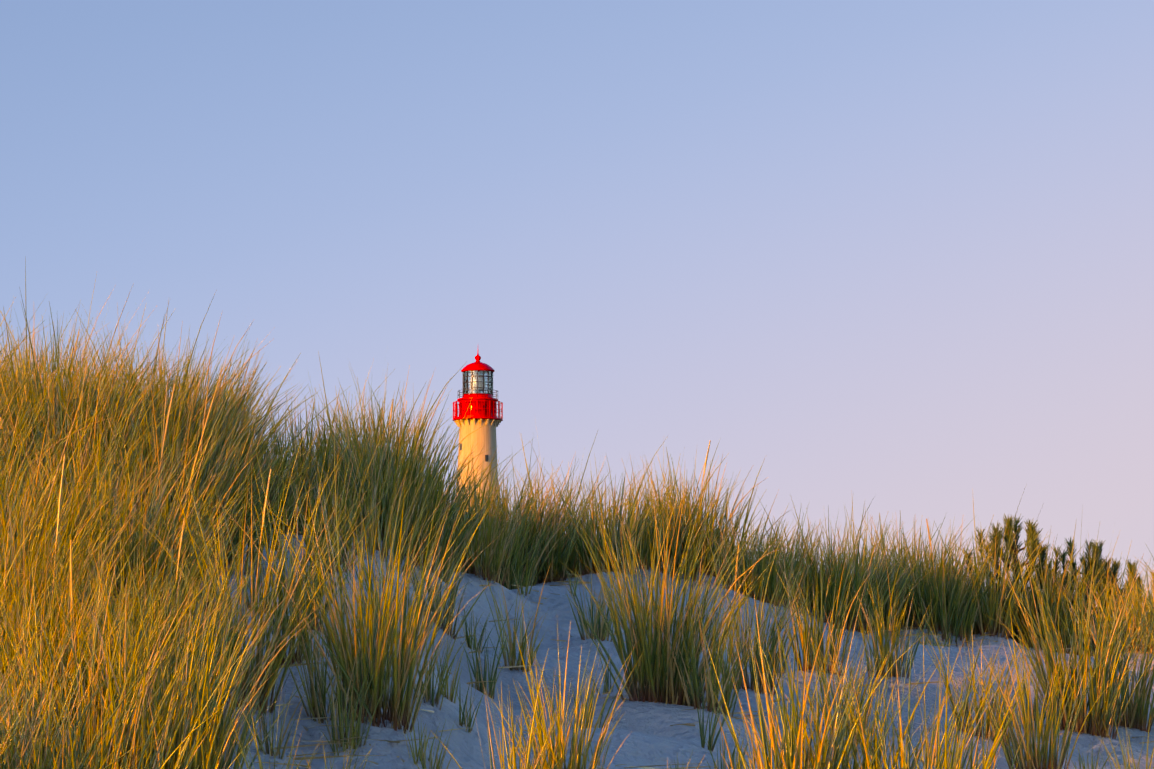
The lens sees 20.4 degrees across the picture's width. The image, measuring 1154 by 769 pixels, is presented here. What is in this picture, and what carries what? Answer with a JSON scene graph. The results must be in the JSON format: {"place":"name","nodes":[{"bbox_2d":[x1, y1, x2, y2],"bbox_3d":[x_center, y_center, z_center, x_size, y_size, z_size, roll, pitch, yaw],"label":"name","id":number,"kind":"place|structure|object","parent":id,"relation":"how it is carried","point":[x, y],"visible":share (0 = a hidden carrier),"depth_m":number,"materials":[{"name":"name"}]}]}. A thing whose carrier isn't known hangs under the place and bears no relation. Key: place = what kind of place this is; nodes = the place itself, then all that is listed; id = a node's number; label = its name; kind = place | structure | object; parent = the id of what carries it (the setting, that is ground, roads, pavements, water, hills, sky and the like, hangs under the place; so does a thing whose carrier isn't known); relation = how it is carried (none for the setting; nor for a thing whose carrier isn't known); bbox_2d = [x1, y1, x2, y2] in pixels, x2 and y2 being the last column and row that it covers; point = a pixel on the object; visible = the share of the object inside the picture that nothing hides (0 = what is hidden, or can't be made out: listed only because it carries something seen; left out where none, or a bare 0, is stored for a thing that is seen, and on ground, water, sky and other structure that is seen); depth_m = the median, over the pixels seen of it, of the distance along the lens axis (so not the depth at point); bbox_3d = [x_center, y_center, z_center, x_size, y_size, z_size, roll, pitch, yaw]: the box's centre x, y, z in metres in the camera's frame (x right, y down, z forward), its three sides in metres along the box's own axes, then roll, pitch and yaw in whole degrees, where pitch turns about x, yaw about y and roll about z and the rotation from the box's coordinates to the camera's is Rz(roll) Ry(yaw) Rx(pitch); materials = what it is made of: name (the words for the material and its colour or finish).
{"place":"outdoors","nodes":[
{"label":"outdoors","id":0,"kind":"place"},
{"bbox_2d":[0,0,1153,630],"label":"sky","id":1,"kind":"structure","parent":0,"point":[899,254],"materials":[{"name":"blue"}]},
{"bbox_2d":[174,526,1153,768],"bbox_3d":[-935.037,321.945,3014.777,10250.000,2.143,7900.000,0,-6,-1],"label":"sand ground","id":2,"kind":"structure","parent":0,"point":[654,737],"depth_m":16.22,"materials":[{"name":"beige sand"}]},
{"bbox_2d":[453,352,502,520],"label":"lighthouse","id":3,"kind":"object","parent":2,"relation":"on","point":[481,410],"visible":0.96,"depth_m":399.55,"materials":[{"name":"paint"}]},
{"bbox_2d":[0,256,1153,768],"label":"dune grass","id":4,"kind":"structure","parent":2,"relation":"on","point":[130,510],"depth_m":15.19,"materials":[{"name":"green plant"}]},
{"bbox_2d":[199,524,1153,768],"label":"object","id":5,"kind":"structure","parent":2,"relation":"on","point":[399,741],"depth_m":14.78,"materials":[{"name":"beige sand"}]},
{"bbox_2d":[963,513,1062,642],"bbox_3d":[3.810,1.745,27.827,0.942,1.276,0.820,4,-8,-36],"label":"shrub","id":6,"kind":"object","parent":2,"relation":"on","point":[997,532],"visible":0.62,"depth_m":27.73,"materials":[{"name":"green plant"}]},
{"bbox_2d":[1022,576,1081,601],"bbox_3d":[4.282,2.263,29.589,0.876,1.125,0.753,3,-7,-29],"label":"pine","id":7,"kind":"object","parent":2,"relation":"on","point":[1056,588],"visible":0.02,"depth_m":29.47,"materials":[{"name":"green plant"}]},
{"bbox_2d":[1043,537,1141,616],"bbox_3d":[4.498,2.035,28.577,0.816,1.378,0.823,5,-8,-38],"label":"shrub","id":8,"kind":"object","parent":2,"relation":"on","point":[1093,553],"visible":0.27,"depth_m":28.60,"materials":[{"name":"green plant"}]},
{"bbox_2d":[1078,558,1153,640],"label":"shrub","id":9,"kind":"object","parent":2,"relation":"on","point":[1130,567],"visible":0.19,"depth_m":28.22,"materials":[{"name":"green plant"}]}
]}

